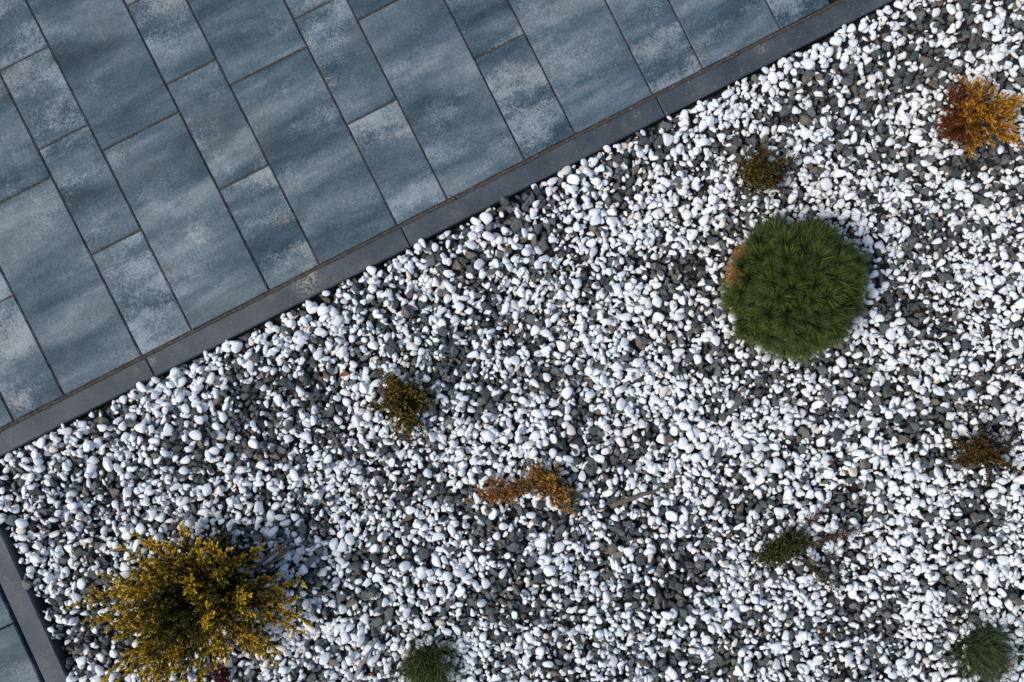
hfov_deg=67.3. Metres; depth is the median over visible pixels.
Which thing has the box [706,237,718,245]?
dark stone
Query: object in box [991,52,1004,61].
white pebble
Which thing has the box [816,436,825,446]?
white pebble
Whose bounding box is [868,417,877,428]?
white pebble
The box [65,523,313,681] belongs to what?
golden juniper
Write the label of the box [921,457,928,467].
dark stone
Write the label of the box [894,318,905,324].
white pebble
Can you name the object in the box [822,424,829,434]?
white pebble
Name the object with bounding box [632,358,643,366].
white pebble
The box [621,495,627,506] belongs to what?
dark stone
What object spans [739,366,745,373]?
dark stone
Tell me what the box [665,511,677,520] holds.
white pebble
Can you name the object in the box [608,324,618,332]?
dark stone
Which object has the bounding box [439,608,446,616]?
dark stone
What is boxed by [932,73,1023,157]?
orange cypress
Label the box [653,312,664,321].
white pebble
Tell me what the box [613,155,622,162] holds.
dark stone
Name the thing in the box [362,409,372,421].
white pebble
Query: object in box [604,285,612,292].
dark stone
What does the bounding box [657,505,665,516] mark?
dark stone
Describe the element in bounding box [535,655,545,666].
dark stone
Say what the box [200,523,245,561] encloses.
dark juniper
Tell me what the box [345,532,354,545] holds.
white pebble
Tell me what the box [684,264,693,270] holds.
dark stone
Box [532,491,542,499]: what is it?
white pebble
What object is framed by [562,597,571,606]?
dark stone
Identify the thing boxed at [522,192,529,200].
dark stone
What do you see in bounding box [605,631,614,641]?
white pebble
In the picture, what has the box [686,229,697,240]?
white pebble
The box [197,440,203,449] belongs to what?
dark stone
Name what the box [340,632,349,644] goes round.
white pebble
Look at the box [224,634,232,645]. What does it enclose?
dark stone
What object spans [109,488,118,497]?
dark stone
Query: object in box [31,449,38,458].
white pebble
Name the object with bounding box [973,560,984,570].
white pebble
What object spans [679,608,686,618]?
dark stone
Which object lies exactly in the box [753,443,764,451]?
white pebble
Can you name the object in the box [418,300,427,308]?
dark stone
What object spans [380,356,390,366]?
dark stone
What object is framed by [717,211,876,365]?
mugo pine
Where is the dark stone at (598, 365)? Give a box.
[593,362,602,368]
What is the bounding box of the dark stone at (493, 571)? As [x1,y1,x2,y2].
[489,566,497,576]
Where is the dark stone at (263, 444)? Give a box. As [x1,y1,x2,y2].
[258,440,267,447]
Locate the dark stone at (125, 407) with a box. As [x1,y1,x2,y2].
[122,403,128,413]
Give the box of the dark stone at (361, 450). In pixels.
[355,446,365,454]
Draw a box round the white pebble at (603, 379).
[600,374,606,384]
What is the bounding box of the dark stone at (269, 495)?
[267,489,272,499]
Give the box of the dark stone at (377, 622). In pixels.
[371,617,383,626]
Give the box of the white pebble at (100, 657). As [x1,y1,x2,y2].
[96,653,104,661]
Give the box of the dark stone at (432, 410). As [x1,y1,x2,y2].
[429,406,435,414]
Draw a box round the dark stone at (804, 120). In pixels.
[799,115,810,124]
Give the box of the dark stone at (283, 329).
[280,326,291,336]
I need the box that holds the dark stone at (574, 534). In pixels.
[571,530,578,539]
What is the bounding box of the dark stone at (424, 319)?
[421,314,428,322]
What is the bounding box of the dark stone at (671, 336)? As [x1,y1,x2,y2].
[666,333,677,340]
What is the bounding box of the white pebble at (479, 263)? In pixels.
[474,258,484,269]
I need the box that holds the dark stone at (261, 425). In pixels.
[258,421,266,429]
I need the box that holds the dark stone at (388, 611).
[384,606,393,619]
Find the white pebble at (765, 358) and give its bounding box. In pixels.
[762,353,771,361]
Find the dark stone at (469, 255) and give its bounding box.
[465,251,476,258]
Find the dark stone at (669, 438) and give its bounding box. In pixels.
[665,434,674,442]
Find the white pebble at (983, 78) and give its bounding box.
[978,76,987,85]
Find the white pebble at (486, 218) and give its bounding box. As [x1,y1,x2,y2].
[479,212,492,224]
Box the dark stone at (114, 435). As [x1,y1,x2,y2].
[109,432,118,437]
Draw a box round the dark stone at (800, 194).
[797,189,803,197]
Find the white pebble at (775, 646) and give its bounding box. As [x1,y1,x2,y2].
[769,642,781,650]
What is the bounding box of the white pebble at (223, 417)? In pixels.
[219,412,227,422]
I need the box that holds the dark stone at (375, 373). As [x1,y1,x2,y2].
[370,370,379,377]
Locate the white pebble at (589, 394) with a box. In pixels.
[585,391,595,398]
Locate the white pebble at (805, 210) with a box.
[800,205,809,214]
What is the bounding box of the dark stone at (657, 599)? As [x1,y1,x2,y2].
[654,594,661,604]
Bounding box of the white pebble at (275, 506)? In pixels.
[271,502,279,510]
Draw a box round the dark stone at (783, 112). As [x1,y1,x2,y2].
[779,108,790,116]
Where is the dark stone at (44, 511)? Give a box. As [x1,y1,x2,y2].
[38,508,50,515]
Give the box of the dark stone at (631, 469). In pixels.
[626,465,634,473]
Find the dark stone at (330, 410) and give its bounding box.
[327,405,334,414]
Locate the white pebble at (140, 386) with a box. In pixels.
[136,382,146,391]
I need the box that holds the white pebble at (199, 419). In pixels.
[194,416,203,423]
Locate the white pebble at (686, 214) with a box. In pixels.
[681,209,691,219]
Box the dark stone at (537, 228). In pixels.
[534,224,541,234]
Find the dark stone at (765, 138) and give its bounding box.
[760,134,768,142]
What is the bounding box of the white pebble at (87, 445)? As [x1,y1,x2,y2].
[83,440,92,451]
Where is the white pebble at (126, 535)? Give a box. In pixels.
[121,531,131,539]
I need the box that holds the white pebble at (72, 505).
[66,502,77,509]
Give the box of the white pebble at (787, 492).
[784,488,792,500]
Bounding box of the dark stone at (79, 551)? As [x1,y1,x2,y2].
[74,547,85,556]
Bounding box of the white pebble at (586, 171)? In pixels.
[582,167,593,176]
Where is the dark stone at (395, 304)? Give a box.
[392,300,398,308]
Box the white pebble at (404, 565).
[399,561,409,570]
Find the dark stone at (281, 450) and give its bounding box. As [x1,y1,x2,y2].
[278,446,285,453]
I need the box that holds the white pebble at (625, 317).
[619,313,631,320]
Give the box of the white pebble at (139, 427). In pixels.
[134,423,146,432]
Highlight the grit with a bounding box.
[0,2,865,442]
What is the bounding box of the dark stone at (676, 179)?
[672,176,680,183]
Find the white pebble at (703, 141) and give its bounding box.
[698,137,708,145]
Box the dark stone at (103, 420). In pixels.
[99,416,108,424]
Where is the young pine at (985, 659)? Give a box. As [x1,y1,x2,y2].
[926,602,1023,681]
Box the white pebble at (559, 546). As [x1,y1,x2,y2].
[554,541,564,552]
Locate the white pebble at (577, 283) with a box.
[573,279,581,288]
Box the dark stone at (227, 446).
[224,442,231,452]
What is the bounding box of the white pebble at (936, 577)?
[932,572,939,580]
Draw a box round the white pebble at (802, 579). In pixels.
[796,575,808,584]
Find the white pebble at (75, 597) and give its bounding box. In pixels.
[70,593,81,602]
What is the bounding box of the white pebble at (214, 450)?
[208,446,219,454]
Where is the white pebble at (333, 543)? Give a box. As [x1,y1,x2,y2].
[329,538,337,550]
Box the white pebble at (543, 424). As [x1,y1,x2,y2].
[538,420,546,430]
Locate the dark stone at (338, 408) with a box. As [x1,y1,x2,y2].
[334,404,341,411]
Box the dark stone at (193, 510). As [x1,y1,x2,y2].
[191,504,196,513]
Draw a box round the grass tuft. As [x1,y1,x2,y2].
[373,618,475,681]
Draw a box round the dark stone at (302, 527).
[298,521,306,532]
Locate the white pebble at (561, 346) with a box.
[556,340,566,352]
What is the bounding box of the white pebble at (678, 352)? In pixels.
[672,349,684,356]
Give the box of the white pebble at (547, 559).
[539,555,551,564]
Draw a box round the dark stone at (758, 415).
[754,411,761,419]
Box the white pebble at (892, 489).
[888,485,899,493]
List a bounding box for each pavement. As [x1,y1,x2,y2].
[0,0,837,427]
[0,583,44,681]
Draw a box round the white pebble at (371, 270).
[366,266,376,275]
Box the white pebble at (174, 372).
[170,367,179,377]
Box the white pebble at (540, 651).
[535,646,544,655]
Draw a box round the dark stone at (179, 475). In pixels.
[176,470,185,477]
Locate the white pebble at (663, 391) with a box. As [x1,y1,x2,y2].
[659,386,667,397]
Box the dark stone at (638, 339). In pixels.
[635,335,642,346]
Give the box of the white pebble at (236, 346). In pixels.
[231,340,242,352]
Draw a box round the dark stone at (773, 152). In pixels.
[770,148,779,156]
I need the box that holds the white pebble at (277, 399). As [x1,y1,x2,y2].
[273,394,282,406]
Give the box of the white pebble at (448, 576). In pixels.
[443,571,452,581]
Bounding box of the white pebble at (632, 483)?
[626,477,636,488]
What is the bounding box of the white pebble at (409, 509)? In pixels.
[405,505,415,514]
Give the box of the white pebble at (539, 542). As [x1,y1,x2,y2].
[534,537,546,547]
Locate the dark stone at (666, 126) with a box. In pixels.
[660,122,672,131]
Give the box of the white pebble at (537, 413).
[531,409,542,417]
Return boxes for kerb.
[0,0,895,458]
[0,505,78,681]
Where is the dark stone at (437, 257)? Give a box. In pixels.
[432,252,441,260]
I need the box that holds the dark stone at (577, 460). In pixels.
[573,456,580,464]
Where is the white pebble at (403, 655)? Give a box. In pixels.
[401,651,410,658]
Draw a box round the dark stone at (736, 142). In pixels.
[733,137,741,146]
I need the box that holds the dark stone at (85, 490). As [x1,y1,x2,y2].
[82,487,88,495]
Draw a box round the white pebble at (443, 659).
[438,655,449,663]
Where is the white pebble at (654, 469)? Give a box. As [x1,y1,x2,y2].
[651,463,658,474]
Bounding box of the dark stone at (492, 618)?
[489,614,498,622]
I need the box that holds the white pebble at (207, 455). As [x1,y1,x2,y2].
[205,450,210,460]
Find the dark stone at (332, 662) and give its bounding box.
[329,659,337,665]
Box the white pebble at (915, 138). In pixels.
[909,135,922,142]
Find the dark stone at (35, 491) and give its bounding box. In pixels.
[28,488,41,494]
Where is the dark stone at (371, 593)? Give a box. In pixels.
[364,587,376,598]
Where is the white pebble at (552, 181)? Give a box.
[547,177,557,184]
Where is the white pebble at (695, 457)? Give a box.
[691,453,700,462]
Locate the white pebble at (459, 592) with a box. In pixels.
[454,587,464,596]
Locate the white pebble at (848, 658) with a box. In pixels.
[844,654,852,664]
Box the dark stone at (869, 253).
[863,252,871,261]
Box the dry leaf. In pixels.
[340,372,350,375]
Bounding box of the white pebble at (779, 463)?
[773,457,784,468]
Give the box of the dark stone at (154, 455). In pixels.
[151,451,158,459]
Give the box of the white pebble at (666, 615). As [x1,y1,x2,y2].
[661,611,672,619]
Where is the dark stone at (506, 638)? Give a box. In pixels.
[503,634,510,642]
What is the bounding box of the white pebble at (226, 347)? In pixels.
[222,342,230,351]
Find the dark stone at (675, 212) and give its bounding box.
[670,208,679,216]
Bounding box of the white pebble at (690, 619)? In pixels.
[684,615,696,624]
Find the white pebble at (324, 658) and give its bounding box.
[319,652,329,664]
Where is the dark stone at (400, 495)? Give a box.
[395,492,404,500]
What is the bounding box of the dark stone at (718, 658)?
[714,653,722,662]
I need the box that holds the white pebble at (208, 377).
[204,372,214,383]
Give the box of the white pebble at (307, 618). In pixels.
[303,616,312,626]
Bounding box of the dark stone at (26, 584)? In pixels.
[22,580,31,589]
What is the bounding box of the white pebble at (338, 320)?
[333,315,343,325]
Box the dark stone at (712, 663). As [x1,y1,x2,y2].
[708,659,717,667]
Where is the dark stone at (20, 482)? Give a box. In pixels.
[18,478,23,486]
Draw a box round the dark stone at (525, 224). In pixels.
[522,221,529,227]
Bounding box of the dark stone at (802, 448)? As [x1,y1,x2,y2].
[797,445,807,455]
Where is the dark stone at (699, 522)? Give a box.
[695,517,702,526]
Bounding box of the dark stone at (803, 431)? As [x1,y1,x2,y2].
[799,427,809,437]
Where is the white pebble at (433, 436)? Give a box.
[428,432,436,441]
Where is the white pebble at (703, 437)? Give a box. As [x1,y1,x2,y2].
[700,432,706,442]
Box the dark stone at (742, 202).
[739,199,747,206]
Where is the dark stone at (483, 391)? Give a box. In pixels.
[479,387,488,394]
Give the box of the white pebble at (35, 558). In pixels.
[29,554,42,562]
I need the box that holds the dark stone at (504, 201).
[500,196,508,206]
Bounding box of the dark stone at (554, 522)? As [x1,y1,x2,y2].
[550,518,557,527]
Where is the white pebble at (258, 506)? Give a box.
[254,501,262,511]
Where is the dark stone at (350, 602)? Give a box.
[346,598,355,607]
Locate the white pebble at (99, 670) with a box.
[94,665,104,675]
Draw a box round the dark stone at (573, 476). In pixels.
[570,472,577,481]
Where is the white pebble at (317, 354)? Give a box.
[313,349,322,360]
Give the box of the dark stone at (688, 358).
[684,353,693,363]
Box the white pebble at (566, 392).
[561,386,572,398]
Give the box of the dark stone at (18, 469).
[15,467,24,471]
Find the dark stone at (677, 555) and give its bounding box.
[674,552,680,559]
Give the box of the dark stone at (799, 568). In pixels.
[792,565,803,572]
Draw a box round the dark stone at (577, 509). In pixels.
[568,502,580,512]
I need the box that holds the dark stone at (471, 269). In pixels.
[467,265,478,275]
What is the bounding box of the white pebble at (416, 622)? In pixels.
[413,618,421,629]
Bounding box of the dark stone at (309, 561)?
[305,554,315,566]
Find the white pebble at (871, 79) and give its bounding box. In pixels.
[867,75,876,83]
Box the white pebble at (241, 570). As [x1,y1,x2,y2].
[238,564,248,572]
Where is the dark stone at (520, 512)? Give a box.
[517,505,523,515]
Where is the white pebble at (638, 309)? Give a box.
[634,305,644,313]
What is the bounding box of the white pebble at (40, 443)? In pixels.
[36,436,45,448]
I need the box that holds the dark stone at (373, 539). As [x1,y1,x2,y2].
[369,534,377,543]
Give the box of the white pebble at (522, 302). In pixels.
[518,298,526,306]
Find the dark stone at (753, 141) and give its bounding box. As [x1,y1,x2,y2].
[749,137,757,148]
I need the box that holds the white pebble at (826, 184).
[820,178,832,190]
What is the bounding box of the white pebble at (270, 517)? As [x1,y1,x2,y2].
[266,510,274,521]
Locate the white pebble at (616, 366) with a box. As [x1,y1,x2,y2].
[611,361,622,371]
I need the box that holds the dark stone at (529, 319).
[525,315,535,324]
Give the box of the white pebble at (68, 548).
[64,544,73,552]
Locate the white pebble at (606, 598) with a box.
[603,591,609,603]
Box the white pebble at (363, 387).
[359,382,367,393]
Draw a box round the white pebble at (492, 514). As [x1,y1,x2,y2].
[488,508,497,519]
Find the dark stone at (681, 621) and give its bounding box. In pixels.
[678,617,685,626]
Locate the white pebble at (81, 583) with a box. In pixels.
[77,578,85,589]
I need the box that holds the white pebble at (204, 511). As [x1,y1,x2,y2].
[198,508,209,515]
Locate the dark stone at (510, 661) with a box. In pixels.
[504,657,516,664]
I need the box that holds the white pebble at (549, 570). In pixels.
[543,565,555,576]
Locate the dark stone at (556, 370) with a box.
[552,366,560,374]
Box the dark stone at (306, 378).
[303,373,310,382]
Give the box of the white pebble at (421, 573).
[417,566,427,578]
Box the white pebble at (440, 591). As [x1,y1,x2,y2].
[436,586,445,596]
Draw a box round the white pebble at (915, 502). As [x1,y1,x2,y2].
[911,498,919,509]
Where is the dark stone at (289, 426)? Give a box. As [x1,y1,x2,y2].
[285,421,293,431]
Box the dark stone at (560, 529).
[555,524,565,533]
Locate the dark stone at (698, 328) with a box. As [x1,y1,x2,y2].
[692,324,701,331]
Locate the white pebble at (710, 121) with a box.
[707,116,713,126]
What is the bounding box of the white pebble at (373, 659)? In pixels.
[369,654,379,663]
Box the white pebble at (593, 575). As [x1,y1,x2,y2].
[589,571,599,578]
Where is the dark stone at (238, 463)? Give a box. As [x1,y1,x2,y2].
[234,460,242,467]
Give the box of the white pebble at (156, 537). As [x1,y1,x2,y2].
[152,534,159,542]
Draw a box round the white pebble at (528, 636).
[524,631,533,642]
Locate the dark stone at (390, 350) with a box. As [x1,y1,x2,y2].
[385,345,395,354]
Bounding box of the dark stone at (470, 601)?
[466,596,477,605]
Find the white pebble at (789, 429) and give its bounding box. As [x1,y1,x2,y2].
[785,424,793,435]
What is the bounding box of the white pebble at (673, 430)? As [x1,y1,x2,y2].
[669,426,677,435]
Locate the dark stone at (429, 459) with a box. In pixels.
[423,453,432,462]
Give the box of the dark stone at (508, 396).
[505,393,512,401]
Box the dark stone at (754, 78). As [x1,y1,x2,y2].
[751,74,759,82]
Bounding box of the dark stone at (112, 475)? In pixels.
[107,471,117,480]
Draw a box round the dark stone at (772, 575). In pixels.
[769,571,776,581]
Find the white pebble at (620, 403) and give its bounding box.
[616,398,625,410]
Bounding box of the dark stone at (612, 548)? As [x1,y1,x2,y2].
[608,543,616,554]
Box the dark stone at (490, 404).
[484,399,494,409]
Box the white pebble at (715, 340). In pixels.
[711,335,719,345]
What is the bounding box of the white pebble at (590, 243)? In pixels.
[586,238,595,247]
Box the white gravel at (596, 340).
[0,0,1023,681]
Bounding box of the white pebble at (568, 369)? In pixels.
[564,364,572,374]
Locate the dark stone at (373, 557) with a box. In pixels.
[368,553,378,565]
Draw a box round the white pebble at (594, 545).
[589,541,599,549]
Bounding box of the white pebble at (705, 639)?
[701,635,710,644]
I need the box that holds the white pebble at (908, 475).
[903,471,914,480]
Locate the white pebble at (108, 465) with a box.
[103,459,112,471]
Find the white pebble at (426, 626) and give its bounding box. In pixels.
[421,622,431,630]
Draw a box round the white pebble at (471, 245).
[465,241,476,249]
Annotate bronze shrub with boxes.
[362,368,436,443]
[733,142,800,199]
[946,418,1023,484]
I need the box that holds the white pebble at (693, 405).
[690,400,697,410]
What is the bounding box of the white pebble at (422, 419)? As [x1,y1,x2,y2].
[417,417,425,427]
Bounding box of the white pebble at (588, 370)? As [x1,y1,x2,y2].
[584,365,592,375]
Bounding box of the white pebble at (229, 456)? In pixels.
[225,452,233,460]
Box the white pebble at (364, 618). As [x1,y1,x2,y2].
[359,613,369,623]
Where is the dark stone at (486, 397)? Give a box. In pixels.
[482,392,490,403]
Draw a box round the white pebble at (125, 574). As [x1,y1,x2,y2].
[117,571,130,577]
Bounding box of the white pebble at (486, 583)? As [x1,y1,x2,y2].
[481,577,490,588]
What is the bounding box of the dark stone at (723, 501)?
[720,498,727,508]
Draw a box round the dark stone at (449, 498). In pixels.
[444,496,453,504]
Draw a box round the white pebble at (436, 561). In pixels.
[432,555,440,566]
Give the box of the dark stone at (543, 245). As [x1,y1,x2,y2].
[540,240,547,251]
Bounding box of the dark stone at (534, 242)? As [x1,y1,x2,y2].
[531,235,537,245]
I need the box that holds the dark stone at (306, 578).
[304,574,309,582]
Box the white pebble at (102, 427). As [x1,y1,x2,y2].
[97,424,106,431]
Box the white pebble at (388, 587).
[382,584,392,593]
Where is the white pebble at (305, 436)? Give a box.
[299,432,311,440]
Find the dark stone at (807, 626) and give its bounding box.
[803,622,811,630]
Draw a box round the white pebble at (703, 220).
[699,214,708,225]
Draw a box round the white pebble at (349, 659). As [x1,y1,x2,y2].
[345,655,352,665]
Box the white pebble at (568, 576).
[560,572,572,581]
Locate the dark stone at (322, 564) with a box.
[319,560,325,568]
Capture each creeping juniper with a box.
[464,458,581,517]
[749,502,871,596]
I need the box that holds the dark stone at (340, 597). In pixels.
[335,590,345,602]
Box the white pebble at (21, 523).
[15,518,28,528]
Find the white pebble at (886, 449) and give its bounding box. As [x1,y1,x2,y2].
[882,443,890,454]
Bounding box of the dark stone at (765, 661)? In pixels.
[759,657,768,664]
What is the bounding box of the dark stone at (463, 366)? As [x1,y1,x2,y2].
[460,359,468,370]
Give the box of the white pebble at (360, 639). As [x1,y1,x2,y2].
[357,634,364,646]
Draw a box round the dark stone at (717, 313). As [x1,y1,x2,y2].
[713,309,720,318]
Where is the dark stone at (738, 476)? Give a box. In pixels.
[734,472,741,480]
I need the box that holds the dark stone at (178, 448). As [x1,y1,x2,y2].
[171,444,181,451]
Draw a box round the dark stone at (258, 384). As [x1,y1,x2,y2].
[255,381,263,389]
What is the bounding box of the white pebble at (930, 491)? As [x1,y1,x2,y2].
[926,487,936,495]
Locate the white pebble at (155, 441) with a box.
[148,438,159,445]
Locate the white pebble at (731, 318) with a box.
[728,312,738,323]
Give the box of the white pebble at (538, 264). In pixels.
[534,260,542,268]
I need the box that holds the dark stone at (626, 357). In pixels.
[619,352,629,360]
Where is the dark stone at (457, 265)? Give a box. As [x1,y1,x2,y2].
[452,259,462,269]
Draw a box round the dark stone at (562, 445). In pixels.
[559,439,565,449]
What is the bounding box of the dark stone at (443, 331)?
[438,326,447,336]
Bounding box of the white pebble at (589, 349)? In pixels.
[586,345,593,355]
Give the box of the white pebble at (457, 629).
[452,625,460,634]
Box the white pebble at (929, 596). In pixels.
[925,590,934,601]
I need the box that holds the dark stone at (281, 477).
[278,474,284,482]
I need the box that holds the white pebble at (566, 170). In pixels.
[560,165,570,174]
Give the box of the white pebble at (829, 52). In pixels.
[824,47,833,57]
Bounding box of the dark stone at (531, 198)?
[529,193,534,205]
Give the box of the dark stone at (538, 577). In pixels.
[534,574,543,583]
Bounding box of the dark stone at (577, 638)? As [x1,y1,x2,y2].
[573,634,580,642]
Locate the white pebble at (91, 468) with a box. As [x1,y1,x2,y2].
[86,464,96,473]
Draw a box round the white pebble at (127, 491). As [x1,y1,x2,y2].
[123,486,131,496]
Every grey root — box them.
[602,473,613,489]
[610,486,665,507]
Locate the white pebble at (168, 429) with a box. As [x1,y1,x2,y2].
[163,424,174,435]
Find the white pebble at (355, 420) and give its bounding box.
[351,415,359,426]
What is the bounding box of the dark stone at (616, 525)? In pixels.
[610,521,619,531]
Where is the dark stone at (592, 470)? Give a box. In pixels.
[585,462,596,475]
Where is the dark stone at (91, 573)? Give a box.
[87,570,95,577]
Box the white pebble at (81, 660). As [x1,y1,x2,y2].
[76,656,86,664]
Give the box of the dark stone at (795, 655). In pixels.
[791,649,800,661]
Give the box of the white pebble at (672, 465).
[669,458,675,470]
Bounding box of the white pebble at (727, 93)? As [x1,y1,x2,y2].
[722,89,732,98]
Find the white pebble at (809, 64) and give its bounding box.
[802,58,815,69]
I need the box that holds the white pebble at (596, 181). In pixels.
[590,178,600,185]
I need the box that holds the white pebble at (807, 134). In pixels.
[802,130,812,139]
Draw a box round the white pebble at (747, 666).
[744,661,752,673]
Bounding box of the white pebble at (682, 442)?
[678,436,687,449]
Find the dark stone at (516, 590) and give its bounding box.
[512,584,519,594]
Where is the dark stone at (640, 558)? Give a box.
[635,553,645,564]
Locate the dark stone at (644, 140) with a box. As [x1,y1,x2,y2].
[638,136,650,145]
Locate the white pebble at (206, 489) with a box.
[202,483,211,495]
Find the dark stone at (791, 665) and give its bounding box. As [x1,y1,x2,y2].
[788,660,793,670]
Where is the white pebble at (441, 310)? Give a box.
[437,307,445,315]
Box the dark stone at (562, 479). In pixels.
[556,477,567,484]
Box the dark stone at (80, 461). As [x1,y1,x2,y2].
[76,458,83,464]
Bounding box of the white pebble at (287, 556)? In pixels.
[282,551,290,559]
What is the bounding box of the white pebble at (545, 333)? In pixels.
[540,329,551,336]
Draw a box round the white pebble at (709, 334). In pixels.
[701,330,713,341]
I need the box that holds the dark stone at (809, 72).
[802,70,814,79]
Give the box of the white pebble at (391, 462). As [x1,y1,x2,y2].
[388,458,394,466]
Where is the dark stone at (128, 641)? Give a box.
[124,637,133,644]
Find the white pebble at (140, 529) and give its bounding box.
[135,523,145,534]
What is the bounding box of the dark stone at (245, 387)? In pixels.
[241,384,251,390]
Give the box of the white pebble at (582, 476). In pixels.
[578,470,585,480]
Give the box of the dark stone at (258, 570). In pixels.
[253,562,261,573]
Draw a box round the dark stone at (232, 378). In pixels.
[225,375,235,381]
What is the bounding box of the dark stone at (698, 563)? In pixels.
[694,560,702,567]
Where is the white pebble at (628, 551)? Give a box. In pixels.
[623,547,634,555]
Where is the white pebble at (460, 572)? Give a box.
[453,568,465,576]
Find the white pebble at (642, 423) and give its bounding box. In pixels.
[637,419,647,427]
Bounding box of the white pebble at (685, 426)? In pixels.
[679,422,691,430]
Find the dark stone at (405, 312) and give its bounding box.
[401,307,409,317]
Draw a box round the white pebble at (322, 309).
[317,305,328,315]
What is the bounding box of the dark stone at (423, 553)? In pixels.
[418,548,428,558]
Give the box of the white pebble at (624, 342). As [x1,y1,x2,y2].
[620,337,628,347]
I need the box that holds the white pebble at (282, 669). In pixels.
[278,665,286,673]
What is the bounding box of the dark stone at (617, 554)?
[613,551,623,558]
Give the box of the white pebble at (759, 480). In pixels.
[754,475,764,484]
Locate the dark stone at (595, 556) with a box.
[591,551,601,557]
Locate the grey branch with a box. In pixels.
[354,636,378,681]
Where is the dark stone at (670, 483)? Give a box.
[666,479,673,488]
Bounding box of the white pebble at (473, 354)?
[467,351,478,357]
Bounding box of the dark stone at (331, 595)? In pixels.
[328,592,335,598]
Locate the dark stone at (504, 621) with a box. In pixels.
[498,617,507,625]
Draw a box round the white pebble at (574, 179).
[567,174,579,184]
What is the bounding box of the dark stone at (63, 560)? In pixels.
[58,556,68,564]
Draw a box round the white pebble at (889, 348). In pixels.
[883,344,893,352]
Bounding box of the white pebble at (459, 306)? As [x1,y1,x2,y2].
[454,301,464,310]
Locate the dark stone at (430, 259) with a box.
[425,254,435,266]
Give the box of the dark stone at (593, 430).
[588,426,600,435]
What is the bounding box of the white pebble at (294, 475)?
[290,469,298,480]
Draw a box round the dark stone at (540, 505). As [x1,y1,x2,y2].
[536,501,545,509]
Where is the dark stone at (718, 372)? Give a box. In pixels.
[714,366,721,377]
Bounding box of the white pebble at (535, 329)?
[531,325,540,335]
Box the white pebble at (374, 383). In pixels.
[370,379,381,386]
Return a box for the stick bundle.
[255,538,293,569]
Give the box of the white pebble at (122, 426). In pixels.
[118,421,126,430]
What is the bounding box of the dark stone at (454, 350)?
[450,344,458,356]
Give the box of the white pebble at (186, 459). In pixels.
[180,455,190,463]
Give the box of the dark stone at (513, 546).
[506,542,519,551]
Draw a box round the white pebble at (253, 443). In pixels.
[248,439,258,448]
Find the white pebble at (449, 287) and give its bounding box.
[444,281,453,292]
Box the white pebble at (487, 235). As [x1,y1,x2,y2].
[482,231,494,240]
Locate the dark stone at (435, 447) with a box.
[430,444,438,451]
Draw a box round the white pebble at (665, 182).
[660,177,670,187]
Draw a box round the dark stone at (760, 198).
[757,196,763,205]
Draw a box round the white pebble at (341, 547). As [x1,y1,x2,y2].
[337,540,346,551]
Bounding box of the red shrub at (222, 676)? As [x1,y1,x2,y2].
[209,661,234,681]
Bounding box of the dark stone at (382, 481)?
[378,476,386,485]
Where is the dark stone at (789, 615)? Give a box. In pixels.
[786,611,794,618]
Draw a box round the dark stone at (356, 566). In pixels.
[353,561,360,572]
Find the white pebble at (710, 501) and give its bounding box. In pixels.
[705,495,714,506]
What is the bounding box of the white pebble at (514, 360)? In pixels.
[509,356,519,365]
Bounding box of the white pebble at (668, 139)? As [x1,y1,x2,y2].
[662,133,673,145]
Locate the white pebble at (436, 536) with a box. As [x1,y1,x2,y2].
[432,532,444,540]
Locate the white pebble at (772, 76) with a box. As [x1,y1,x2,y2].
[767,71,777,83]
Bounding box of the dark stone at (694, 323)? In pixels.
[690,318,698,328]
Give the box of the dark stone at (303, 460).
[300,455,308,467]
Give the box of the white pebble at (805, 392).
[801,388,810,397]
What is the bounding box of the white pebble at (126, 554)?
[124,549,133,559]
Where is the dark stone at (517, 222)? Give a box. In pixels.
[513,218,522,228]
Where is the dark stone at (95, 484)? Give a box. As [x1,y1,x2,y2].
[89,479,99,490]
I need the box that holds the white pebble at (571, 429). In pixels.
[567,424,575,434]
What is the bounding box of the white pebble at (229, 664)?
[223,655,232,667]
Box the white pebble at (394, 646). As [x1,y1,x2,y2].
[390,642,397,650]
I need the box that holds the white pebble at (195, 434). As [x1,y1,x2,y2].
[189,430,201,439]
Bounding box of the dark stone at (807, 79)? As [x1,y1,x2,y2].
[802,74,811,85]
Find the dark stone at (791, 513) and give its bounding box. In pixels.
[789,509,794,518]
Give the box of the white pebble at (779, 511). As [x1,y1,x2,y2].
[774,507,785,518]
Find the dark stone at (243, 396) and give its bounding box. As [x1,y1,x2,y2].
[240,393,248,399]
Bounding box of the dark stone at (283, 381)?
[278,377,287,385]
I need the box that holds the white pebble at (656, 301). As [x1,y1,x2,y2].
[652,296,661,307]
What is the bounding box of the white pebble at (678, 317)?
[673,313,684,320]
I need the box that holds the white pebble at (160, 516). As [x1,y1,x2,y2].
[155,512,165,521]
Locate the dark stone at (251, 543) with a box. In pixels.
[248,541,257,549]
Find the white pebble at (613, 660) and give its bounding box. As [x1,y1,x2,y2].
[607,654,617,666]
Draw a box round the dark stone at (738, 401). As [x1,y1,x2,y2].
[733,396,742,406]
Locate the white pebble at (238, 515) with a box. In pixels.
[235,511,241,519]
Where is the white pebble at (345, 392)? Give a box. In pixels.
[340,388,349,395]
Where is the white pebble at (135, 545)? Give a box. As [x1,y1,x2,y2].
[133,539,139,551]
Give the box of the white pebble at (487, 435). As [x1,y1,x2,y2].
[482,430,493,441]
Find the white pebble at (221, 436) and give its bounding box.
[215,430,225,441]
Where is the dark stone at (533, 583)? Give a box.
[530,580,539,589]
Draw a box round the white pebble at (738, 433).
[732,428,742,438]
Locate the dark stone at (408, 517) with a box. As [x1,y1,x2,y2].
[402,514,412,521]
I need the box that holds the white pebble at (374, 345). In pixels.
[367,340,378,349]

